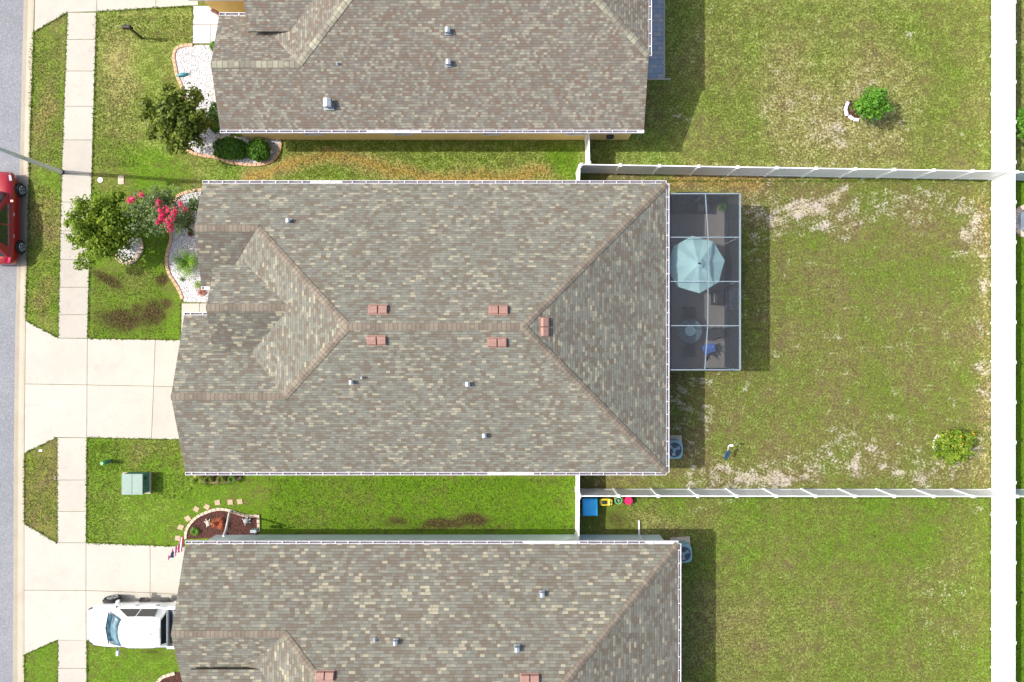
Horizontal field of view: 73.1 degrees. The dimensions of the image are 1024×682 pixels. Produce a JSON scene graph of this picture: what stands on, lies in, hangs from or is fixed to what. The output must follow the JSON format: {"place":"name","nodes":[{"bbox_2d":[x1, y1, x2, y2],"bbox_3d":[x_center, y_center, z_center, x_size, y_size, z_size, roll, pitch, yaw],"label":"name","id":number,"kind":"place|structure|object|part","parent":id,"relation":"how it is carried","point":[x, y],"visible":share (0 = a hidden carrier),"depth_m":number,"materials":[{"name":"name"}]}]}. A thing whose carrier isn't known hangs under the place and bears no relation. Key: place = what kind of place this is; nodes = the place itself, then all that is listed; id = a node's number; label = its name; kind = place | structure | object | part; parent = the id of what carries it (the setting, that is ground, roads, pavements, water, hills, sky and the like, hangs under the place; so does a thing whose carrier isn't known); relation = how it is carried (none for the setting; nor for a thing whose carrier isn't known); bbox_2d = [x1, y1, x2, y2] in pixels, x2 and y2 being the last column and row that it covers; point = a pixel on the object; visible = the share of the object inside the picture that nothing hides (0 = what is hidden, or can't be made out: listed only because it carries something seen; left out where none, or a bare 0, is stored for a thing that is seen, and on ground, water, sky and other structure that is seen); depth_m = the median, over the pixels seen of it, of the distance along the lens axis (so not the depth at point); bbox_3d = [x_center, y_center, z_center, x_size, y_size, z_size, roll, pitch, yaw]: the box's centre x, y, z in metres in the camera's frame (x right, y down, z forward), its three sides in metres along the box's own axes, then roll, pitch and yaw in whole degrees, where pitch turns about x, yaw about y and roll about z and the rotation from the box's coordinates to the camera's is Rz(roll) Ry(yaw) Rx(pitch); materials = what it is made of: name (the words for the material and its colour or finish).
{"place":"outdoors","nodes":[
{"label":"outdoors","id":0,"kind":"place"},
{"bbox_2d":[0,0,23,681],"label":"road","id":1,"kind":"structure","parent":0,"point":[11,30],"depth_m":36.10,"materials":[{"name":"grey asphalt"}]},
{"bbox_2d":[0,172,25,264],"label":"parked car","id":2,"kind":"object","parent":1,"relation":"on","point":[12,192],"visible":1,"depth_m":35.24,"materials":[{"name":"red paint"}]},
{"bbox_3d":[-25.639,-5.320,34.843,0.192,0.508,1.065,0,90,0],"label":"side window","id":3,"kind":"part","parent":2,"relation":"part of","materials":[{"name":"green glass"}]},
{"bbox_3d":[-25.639,-6.467,34.843,0.195,0.516,1.089,0,90,0],"label":"side window","id":4,"kind":"part","parent":2,"relation":"part of","materials":[{"name":"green glass"}]},
{"bbox_2d":[13,0,34,681],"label":"kerb","id":5,"kind":"structure","parent":1,"relation":"on","point":[18,516],"depth_m":36.08,"materials":[{"name":"concrete"}]},
{"bbox_2d":[57,438,86,542],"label":"sidewalk","id":6,"kind":"structure","parent":0,"point":[72,467],"depth_m":35.97,"materials":[{"name":"concrete"}]},
{"bbox_2d":[58,640,86,681],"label":"sidewalk","id":7,"kind":"structure","parent":0,"point":[72,660],"depth_m":35.97,"materials":[{"name":"concrete"}]},
{"bbox_2d":[59,13,95,337],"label":"sidewalk","id":8,"kind":"structure","parent":0,"point":[77,166],"depth_m":35.97,"materials":[{"name":"concrete"}]},
{"bbox_2d":[24,321,179,452],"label":"driveway","id":9,"kind":"structure","parent":0,"point":[92,403],"depth_m":35.97,"materials":[{"name":"concrete"}]},
{"bbox_2d":[24,525,184,654],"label":"driveway","id":10,"kind":"structure","parent":0,"point":[59,579],"depth_m":35.97,"materials":[{"name":"concrete"}]},
{"bbox_2d":[87,595,175,655],"bbox_3d":[-18.600,14.392,34.995,5.800,1.950,2.780,0,90,0],"label":"car","id":11,"kind":"object","parent":10,"relation":"on","point":[116,622],"visible":0.69,"depth_m":34.58,"materials":[{"name":"white paint"}]},
{"bbox_3d":[-19.165,13.520,34.408,1.060,0.526,0.179,0,90,0],"label":"side window","id":12,"kind":"part","parent":11,"relation":"part of","materials":[{"name":"grey glass"}]},
{"bbox_3d":[-18.111,13.520,34.408,0.908,0.516,0.176,0,90,0],"label":"side window","id":13,"kind":"part","parent":11,"relation":"part of","materials":[{"name":"grey glass"}]},
{"bbox_3d":[-17.339,14.392,34.395,0.012,0.511,1.470,0,90,0],"label":"rear window","id":14,"kind":"part","parent":11,"relation":"part of","materials":[{"name":"black glass"}]},
{"bbox_2d":[34,0,197,30],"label":"driveway","id":15,"kind":"structure","parent":0,"point":[47,11],"depth_m":35.97,"materials":[{"name":"concrete"}]},
{"bbox_2d":[181,303,206,331],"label":"front path","id":16,"kind":"structure","parent":0,"point":[190,307],"depth_m":35.97,"materials":[{"name":"concrete"}]},
{"bbox_2d":[193,6,218,42],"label":"front path","id":17,"kind":"structure","parent":0,"point":[205,18],"depth_m":35.97,"materials":[{"name":"grey concrete"}]},
{"bbox_2d":[22,0,1023,681],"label":"lawn","id":18,"kind":"structure","parent":0,"point":[680,126],"depth_m":36.00,"materials":[{"name":"green plant"}]},
{"bbox_2d":[0,147,63,174],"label":"street lamp","id":19,"kind":"object","parent":18,"relation":"on","point":[38,163],"visible":1,"depth_m":33.70,"materials":[{"name":"grey metal"}]},
{"bbox_2d":[100,459,111,464],"bbox_3d":[-20.933,6.250,35.655,0.230,0.790,0.224,0,90,0],"label":"utility pedestal","id":20,"kind":"object","parent":18,"relation":"on","point":[106,462],"visible":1,"depth_m":35.52,"materials":[{"name":"green plastic"}]},
{"bbox_2d":[118,176,123,183],"bbox_3d":[-20.350,-8.383,35.990,0.320,0.060,0.460,0,90,0],"label":"meter box","id":21,"kind":"object","parent":18,"relation":"on","point":[120,179],"visible":0.97,"depth_m":35.96,"materials":[{"name":"beige plastic"}]},
{"bbox_2d":[117,238,138,259],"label":"white gravel","id":22,"kind":"structure","parent":18,"relation":"on","point":[135,248],"depth_m":35.97,"materials":[{"name":"white gravel"}]},
{"bbox_2d":[62,185,145,270],"bbox_3d":[-20.007,-5.528,34.075,4.081,3.990,4.122,0,90,0],"label":"tree","id":23,"kind":"object","parent":22,"relation":"on","point":[109,239],"visible":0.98,"depth_m":33.25,"materials":[{"name":"green plant"}]},
{"bbox_2d":[114,236,143,264],"bbox_3d":[-19.830,-4.629,35.976,1.719,0.147,1.099,-33,90,0],"label":"garden edging","id":24,"kind":"object","parent":18,"relation":"on","point":[139,252],"visible":0.66,"depth_m":35.91,"materials":[{"name":"beige stone"}]},
{"bbox_2d":[122,25,142,38],"bbox_3d":[-19.347,-15.754,35.250,0.500,1.500,0.225,0,90,0],"label":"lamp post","id":25,"kind":"object","parent":18,"relation":"on","point":[127,27],"visible":1,"depth_m":34.78,"materials":[{"name":"black plastic"}]},
{"bbox_2d":[122,472,150,494],"bbox_3d":[-19.508,7.356,35.645,1.450,0.810,1.155,0,90,0],"label":"transformer box","id":26,"kind":"object","parent":18,"relation":"on","point":[136,483],"visible":1,"depth_m":35.24,"materials":[{"name":"green metal"}]},
{"bbox_2d":[156,671,174,681],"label":"garden edging","id":27,"kind":"object","parent":18,"relation":"on","point":[165,676],"visible":1,"depth_m":35.92,"materials":[{"name":"beige stone"}]},
{"bbox_2d":[160,672,181,681],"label":"red mulch","id":28,"kind":"object","parent":18,"relation":"on","point":[176,677],"visible":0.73,"depth_m":35.97,"materials":[{"name":"red wood"}]},
{"bbox_2d":[165,188,201,298],"bbox_3d":[-17.237,-5.295,35.981,1.792,0.137,6.065,14,90,0],"label":"garden edging","id":29,"kind":"object","parent":18,"relation":"on","point":[167,256],"visible":0.66,"depth_m":35.92,"materials":[{"name":"brick"}]},
{"bbox_2d":[172,246,198,279],"bbox_3d":[-16.804,-4.021,35.670,1.658,0.760,1.880,0,90,0],"label":"fern","id":30,"kind":"object","parent":18,"relation":"on","point":[184,262],"visible":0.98,"depth_m":35.52,"materials":[{"name":"green plant"}]},
{"bbox_2d":[184,515,191,521],"bbox_3d":[-16.873,9.240,35.995,0.315,0.050,0.276,-26,90,0],"label":"stepping stone","id":31,"kind":"object","parent":18,"relation":"on","point":[187,518],"visible":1,"depth_m":35.97,"materials":[{"name":"beige stone"}]},
{"bbox_2d":[168,191,208,301],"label":"white gravel","id":32,"kind":"structure","parent":18,"relation":"on","point":[185,241],"depth_m":35.97,"materials":[{"name":"white gravel"}]},
{"bbox_2d":[120,182,199,237],"bbox_3d":[-17.177,-6.527,34.346,3.764,3.436,3.074,0,90,0],"label":"flowering tree","id":33,"kind":"object","parent":32,"relation":"in","point":[166,214],"visible":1,"depth_m":33.55,"materials":[{"name":"red plant"}]},
{"bbox_2d":[176,208,195,234],"bbox_3d":[-16.665,-6.235,35.404,1.451,1.307,1.221,29,90,0],"label":"rose bush","id":34,"kind":"object","parent":32,"relation":"on","point":[188,223],"visible":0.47,"depth_m":35.26,"materials":[{"name":"green plant"}]},
{"bbox_2d":[187,198,198,210],"bbox_3d":[-16.467,-7.036,35.712,0.614,0.651,0.720,0,90,0],"label":"shrub","id":35,"kind":"object","parent":18,"relation":"on","point":[190,205],"visible":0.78,"depth_m":35.55,"materials":[{"name":"green plant"}]},
{"bbox_2d":[190,527,199,536],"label":"tufted plant","id":36,"kind":"object","parent":18,"relation":"on","point":[196,531],"visible":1,"depth_m":35.80,"materials":[{"name":"green plant"}]},
{"bbox_2d":[192,280,200,289],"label":"young plant","id":37,"kind":"object","parent":18,"relation":"on","point":[197,283],"visible":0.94,"depth_m":35.85,"materials":[{"name":"green plant"}]},
{"bbox_2d":[190,475,204,488],"bbox_3d":[-16.206,7.196,35.710,0.852,0.680,0.765,-38,90,0],"label":"bed plant","id":38,"kind":"object","parent":18,"relation":"on","point":[198,481],"visible":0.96,"depth_m":35.53,"materials":[{"name":"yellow plant"}]},
{"bbox_2d":[197,289,207,297],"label":"tufted plant","id":39,"kind":"object","parent":18,"relation":"on","point":[201,292],"visible":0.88,"depth_m":35.84,"materials":[{"name":"orange plant"}]},
{"bbox_2d":[203,475,214,485],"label":"bed plant","id":40,"kind":"object","parent":18,"relation":"on","point":[207,479],"visible":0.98,"depth_m":35.56,"materials":[{"name":"green plant"}]},
{"bbox_2d":[209,41,214,50],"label":"shrub","id":41,"kind":"object","parent":18,"relation":"on","point":[211,45],"visible":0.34,"depth_m":35.42,"materials":[{"name":"green plant"}]},
{"bbox_2d":[208,101,219,133],"bbox_3d":[-15.309,-11.507,35.607,0.623,0.868,1.674,0,90,0],"label":"shrub","id":42,"kind":"object","parent":18,"relation":"on","point":[216,129],"visible":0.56,"depth_m":35.34,"materials":[{"name":"green plant"}]},
{"bbox_2d":[210,516,225,530],"bbox_3d":[-15.169,9.421,35.758,0.913,0.585,0.769,0,90,0],"label":"croton","id":43,"kind":"object","parent":18,"relation":"on","point":[218,522],"visible":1,"depth_m":35.69,"materials":[{"name":"orange plant"}]},
{"bbox_2d":[194,475,241,483],"bbox_3d":[-15.302,7.182,35.981,2.488,0.134,0.452,0,90,0],"label":"garden edging","id":44,"kind":"object","parent":18,"relation":"on","point":[238,478],"visible":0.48,"depth_m":35.92,"materials":[{"name":"ceramic"}]},
{"bbox_2d":[196,475,242,480],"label":"red mulch","id":45,"kind":"object","parent":18,"relation":"on","point":[216,476],"visible":0.28,"depth_m":35.97,"materials":[{"name":"brown wood"}]},
{"bbox_2d":[215,475,227,485],"bbox_3d":[-14.974,7.165,35.730,0.725,0.640,0.691,0,90,0],"label":"bed plant","id":46,"kind":"object","parent":18,"relation":"on","point":[221,479],"visible":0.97,"depth_m":35.60,"materials":[{"name":"green plant"}]},
{"bbox_2d":[184,508,259,538],"bbox_3d":[-15.129,9.388,35.981,4.044,0.138,1.446,-6,90,0],"label":"garden edging","id":47,"kind":"object","parent":18,"relation":"on","point":[220,509],"visible":1,"depth_m":35.92,"materials":[{"name":"beige stone"}]},
{"bbox_2d":[187,510,258,538],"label":"red mulch","id":48,"kind":"object","parent":18,"relation":"on","point":[236,525],"visible":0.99,"depth_m":35.97,"materials":[{"name":"brown wood"}]},
{"bbox_2d":[204,519,211,526],"bbox_3d":[-15.800,9.430,35.888,0.387,0.159,0.431,-25,90,0],"label":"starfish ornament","id":49,"kind":"object","parent":48,"relation":"on","point":[207,522],"visible":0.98,"depth_m":35.86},
{"bbox_2d":[242,516,251,525],"bbox_3d":[-13.758,9.332,35.881,0.477,0.179,0.427,-23,90,0],"label":"turtle ornament","id":50,"kind":"object","parent":48,"relation":"on","point":[246,520],"visible":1,"depth_m":35.85,"materials":[{"name":"grey stone"}]},
{"bbox_2d":[172,43,281,166],"bbox_3d":[-15.768,-11.565,35.981,3.973,0.138,7.839,-42,90,0],"label":"garden edging","id":51,"kind":"object","parent":18,"relation":"on","point":[177,47],"visible":0.63,"depth_m":35.92,"materials":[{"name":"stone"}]},
{"bbox_2d":[175,45,280,162],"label":"white gravel","id":52,"kind":"structure","parent":18,"relation":"on","point":[194,61],"depth_m":35.97,"materials":[{"name":"white gravel"}]},
{"bbox_2d":[134,82,214,157],"bbox_3d":[-16.587,-10.807,34.130,3.931,3.892,3.630,0,90,0],"label":"tree","id":53,"kind":"object","parent":52,"relation":"on","point":[178,123],"visible":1,"depth_m":33.30,"materials":[{"name":"green plant"}]},
{"bbox_2d":[176,72,188,76],"bbox_3d":[-17.084,-13.843,35.910,0.700,0.140,0.220,-11,90,0],"label":"garden ornament","id":54,"kind":"object","parent":52,"relation":"on","point":[181,74],"visible":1,"depth_m":35.88,"materials":[{"name":"teal ceramic"}]},
{"bbox_2d":[211,136,246,159],"bbox_3d":[-14.495,-9.920,35.568,1.825,0.946,1.192,0,90,0],"label":"shrub","id":55,"kind":"object","parent":18,"relation":"on","point":[225,144],"visible":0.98,"depth_m":35.31,"materials":[{"name":"green plant"}]},
{"bbox_2d":[227,475,236,483],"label":"bed plant","id":56,"kind":"object","parent":18,"relation":"on","point":[232,480],"visible":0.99,"depth_m":35.60,"materials":[{"name":"green plant"}]},
{"bbox_2d":[245,138,271,161],"bbox_3d":[-13.091,-9.822,35.571,1.295,0.941,1.260,0,90,0],"label":"shrub","id":57,"kind":"object","parent":18,"relation":"on","point":[254,146],"visible":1,"depth_m":35.34,"materials":[{"name":"green plant"}]},
{"bbox_2d":[171,180,668,474],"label":"house","id":58,"kind":"structure","parent":18,"relation":"on","point":[429,327],"depth_m":32.26,"materials":[{"name":"grey"}]},
{"bbox_2d":[188,0,651,139],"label":"house","id":59,"kind":"structure","parent":18,"relation":"on","point":[429,69],"depth_m":32.41,"materials":[{"name":"grey"}]},
{"bbox_2d":[210,9,218,16],"bbox_3d":[-14.423,-16.027,33.901,0.695,0.501,0.201,32,90,0],"label":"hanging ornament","id":60,"kind":"object","parent":59,"relation":"hanging from","point":[214,11],"visible":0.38,"depth_m":33.71,"materials":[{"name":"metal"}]},
{"bbox_2d":[606,134,613,138],"bbox_3d":[5.000,-10.446,35.250,0.420,0.420,0.214,0,90,0],"label":"hose reel","id":61,"kind":"object","parent":59,"relation":"attached to","point":[610,136],"visible":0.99,"depth_m":35.13,"materials":[{"name":"black plastic"}]},
{"bbox_2d":[171,510,680,681],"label":"house","id":62,"kind":"structure","parent":18,"relation":"on","point":[423,608],"depth_m":32.39,"materials":[{"name":"grey"}]},
{"bbox_2d":[166,537,184,561],"bbox_3d":[-16.510,10.213,33.975,1.072,0.878,0.594,-39,90,0],"label":"flag","id":63,"kind":"object","parent":62,"relation":"attached to","point":[177,549],"visible":1,"depth_m":33.98,"materials":[{"name":"multicoloured fabric"}]},
{"bbox_2d":[582,497,597,515],"bbox_3d":[4.000,8.520,35.672,0.760,0.655,0.880,-1,90,0],"label":"plastic bin","id":64,"kind":"object","parent":18,"relation":"on","point":[590,508],"visible":1,"depth_m":35.36,"materials":[{"name":"blue plastic"}]},
{"bbox_2d":[599,497,612,505],"bbox_3d":[4.867,8.333,35.760,0.680,0.480,0.420,0,90,0],"label":"ride on toy","id":65,"kind":"object","parent":18,"relation":"on","point":[608,501],"visible":1,"depth_m":35.71,"materials":[{"name":"yellow plastic"}]},
{"bbox_2d":[614,497,623,503],"bbox_3d":[5.540,8.233,35.830,0.500,0.340,0.460,0,90,0],"label":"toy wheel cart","id":66,"kind":"object","parent":18,"relation":"on","point":[622,500],"visible":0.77,"depth_m":35.67,"materials":[{"name":"green plastic"}]},
{"bbox_2d":[624,497,632,504],"bbox_3d":[6.017,8.250,35.835,0.436,0.330,0.432,0,90,0],"label":"bucket","id":67,"kind":"object","parent":18,"relation":"on","point":[628,500],"visible":0.94,"depth_m":35.67,"materials":[{"name":"plastic"}]},
{"bbox_2d":[647,0,663,77],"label":"paver patio","id":68,"kind":"structure","parent":18,"relation":"on","point":[656,64],"depth_m":35.95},
{"bbox_2d":[647,0,669,79],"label":"patio border","id":69,"kind":"object","parent":18,"relation":"on","point":[664,53],"visible":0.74,"depth_m":35.91,"materials":[{"name":"concrete"}]},
{"bbox_2d":[669,435,682,458],"bbox_3d":[8.317,5.473,35.568,1.000,0.884,1.150,0,90,0],"label":"ac unit","id":70,"kind":"object","parent":18,"relation":"on","point":[675,447],"visible":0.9,"depth_m":35.20,"materials":[{"name":"metal"}]},
{"bbox_2d":[670,536,691,562],"bbox_3d":[8.778,10.770,35.568,1.000,0.884,1.150,-5,90,0],"label":"ac unit","id":71,"kind":"object","parent":18,"relation":"on","point":[686,552],"visible":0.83,"depth_m":35.22,"materials":[{"name":"metal"}]},
{"bbox_2d":[578,488,1013,497],"bbox_3d":[14.100,7.708,35.115,21.627,1.770,0.160,0,90,0],"label":"fence","id":72,"kind":"object","parent":18,"relation":"on","point":[803,492],"visible":0.99,"depth_m":34.90,"materials":[{"name":"white plastic"}]},
{"bbox_2d":[574,490,580,539],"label":"gate","id":73,"kind":"structure","parent":72,"relation":"attached to","point":[577,513],"depth_m":34.96,"materials":[{"name":"white plastic"}]},
{"bbox_2d":[575,475,580,495],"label":"gate","id":74,"kind":"structure","parent":72,"relation":"attached to","point":[577,487],"depth_m":34.39,"materials":[{"name":"white plastic"}]},
{"bbox_2d":[580,163,1013,180],"bbox_3d":[14.142,-8.592,35.115,21.546,1.770,0.160,1,90,0],"label":"fence","id":75,"kind":"object","parent":18,"relation":"on","point":[738,170],"visible":0.99,"depth_m":35.03,"materials":[{"name":"white plastic"}]},
{"bbox_2d":[575,164,580,179],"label":"gate","id":76,"kind":"structure","parent":75,"relation":"attached to","point":[577,173],"depth_m":34.76,"materials":[{"name":"white plastic"}]},
{"bbox_2d":[584,134,590,163],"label":"gate","id":77,"kind":"structure","parent":75,"relation":"attached to","point":[587,148],"depth_m":34.92,"materials":[{"name":"white plastic"}]},
{"bbox_2d":[842,100,859,118],"bbox_3d":[17.757,-12.052,36.015,1.099,0.070,0.975,-16,90,0],"label":"soil patch","id":78,"kind":"object","parent":18,"relation":"on","point":[851,113],"visible":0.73,"depth_m":35.98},
{"bbox_2d":[849,84,894,124],"bbox_3d":[18.107,-11.880,34.916,1.861,2.290,1.854,27,90,0],"label":"tree","id":79,"kind":"object","parent":78,"relation":"on","point":[871,103],"visible":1,"depth_m":34.43,"materials":[{"name":"green plant"}]},
{"bbox_2d":[929,427,983,468],"bbox_3d":[22.771,5.418,35.220,3.084,1.665,2.051,0,90,0],"label":"citrus tree","id":80,"kind":"object","parent":18,"relation":"on","point":[955,444],"visible":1,"depth_m":34.83,"materials":[{"name":"green plant"}]},
{"bbox_2d":[990,0,1016,681],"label":"fence","id":81,"kind":"object","parent":18,"relation":"on","point":[1003,322],"visible":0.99,"depth_m":35.09,"materials":[{"name":"white plastic"}]},
{"bbox_2d":[1015,205,1023,237],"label":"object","id":82,"kind":"object","parent":18,"relation":"on","point":[1019,221],"visible":0.8,"depth_m":35.85,"materials":[{"name":"stone"}]},
{"bbox_2d":[1015,105,1023,139],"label":"tree","id":83,"kind":"object","parent":18,"relation":"on","point":[1020,123],"visible":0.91,"depth_m":34.54,"materials":[{"name":"green plant"}]},
{"bbox_2d":[1015,170,1023,180],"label":"fence","id":84,"kind":"object","parent":18,"relation":"on","point":[1019,175],"visible":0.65,"depth_m":34.98,"materials":[{"name":"white plastic"}]},
{"bbox_2d":[1015,489,1023,497],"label":"fence","id":85,"kind":"object","parent":18,"relation":"on","point":[1019,493],"visible":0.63,"depth_m":34.92,"materials":[{"name":"white plastic"}]},
{"bbox_2d":[670,204,723,366],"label":"patio floor","id":86,"kind":"structure","parent":0,"point":[687,224],"depth_m":35.95,"materials":[{"name":"concrete"}]},
{"bbox_2d":[680,344,694,356],"bbox_3d":[9.052,0.471,35.474,0.592,0.952,0.685,0,90,0],"label":"patio chair","id":87,"kind":"object","parent":86,"relation":"on","point":[687,350],"visible":1,"depth_m":35.52,"materials":[{"name":"grey fabric"}]},
{"bbox_2d":[681,307,695,319],"bbox_3d":[9.085,-1.425,35.474,0.592,0.952,0.685,0,90,0],"label":"patio chair","id":88,"kind":"object","parent":86,"relation":"on","point":[688,313],"visible":1,"depth_m":35.52,"materials":[{"name":"grey fabric"}]},
{"bbox_2d":[678,320,701,342],"bbox_3d":[9.081,-0.523,35.584,1.230,0.739,1.230,0,90,0],"label":"round table","id":89,"kind":"object","parent":86,"relation":"on","point":[689,334],"visible":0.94,"depth_m":35.23,"materials":[{"name":"grey glass"}]},
{"bbox_2d":[671,192,709,213],"bbox_3d":[9.204,-7.102,35.555,1.860,0.770,0.970,0,90,0],"label":"outdoor sofa","id":90,"kind":"object","parent":86,"relation":"on","point":[690,207],"visible":0.41,"depth_m":35.46,"materials":[{"name":"grey fabric"}]},
{"bbox_2d":[670,236,724,292],"bbox_3d":[9.047,-3.767,34.645,2.633,2.610,2.623,17,90,0],"label":"parasol","id":91,"kind":"object","parent":86,"relation":"on","point":[688,259],"visible":0.96,"depth_m":33.82,"materials":[{"name":"teal fabric"}]},
{"bbox_2d":[669,193,740,369],"bbox_3d":[9.376,-2.865,34.708,3.561,2.615,8.577,0,90,0],"label":"screen enclosure","id":92,"kind":"object","parent":86,"relation":"on","point":[732,288],"visible":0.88,"depth_m":34.25,"materials":[{"name":"metal"}]},
{"bbox_2d":[702,343,720,360],"bbox_3d":[10.200,0.554,35.576,0.739,0.774,0.872,-20,90,0],"label":"folding chair","id":93,"kind":"object","parent":86,"relation":"on","point":[711,347],"visible":0.9,"depth_m":35.38,"materials":[{"name":"blue fabric"}]},
{"bbox_2d":[706,327,723,340],"bbox_3d":[10.356,-0.384,35.474,0.685,0.952,0.592,-14,90,0],"label":"patio chair","id":94,"kind":"object","parent":86,"relation":"on","point":[715,332],"visible":0.92,"depth_m":35.52,"materials":[{"name":"grey fabric"}]},
{"bbox_2d":[711,290,723,304],"bbox_3d":[10.500,-2.210,35.475,0.500,0.930,0.720,0,90,0],"label":"grill","id":95,"kind":"object","parent":86,"relation":"on","point":[717,297],"visible":1,"depth_m":35.01,"materials":[{"name":"grey metal"}]},
{"bbox_2d":[717,201,727,212],"bbox_3d":[10.801,-6.881,35.585,0.681,0.930,0.680,0,90,0],"label":"palm","id":96,"kind":"object","parent":86,"relation":"on","point":[724,205],"visible":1,"depth_m":35.23,"materials":[{"name":"green plant"}]},
{"bbox_2d":[724,444,732,459],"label":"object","id":97,"kind":"object","parent":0,"point":[727,454],"visible":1,"depth_m":35.27,"materials":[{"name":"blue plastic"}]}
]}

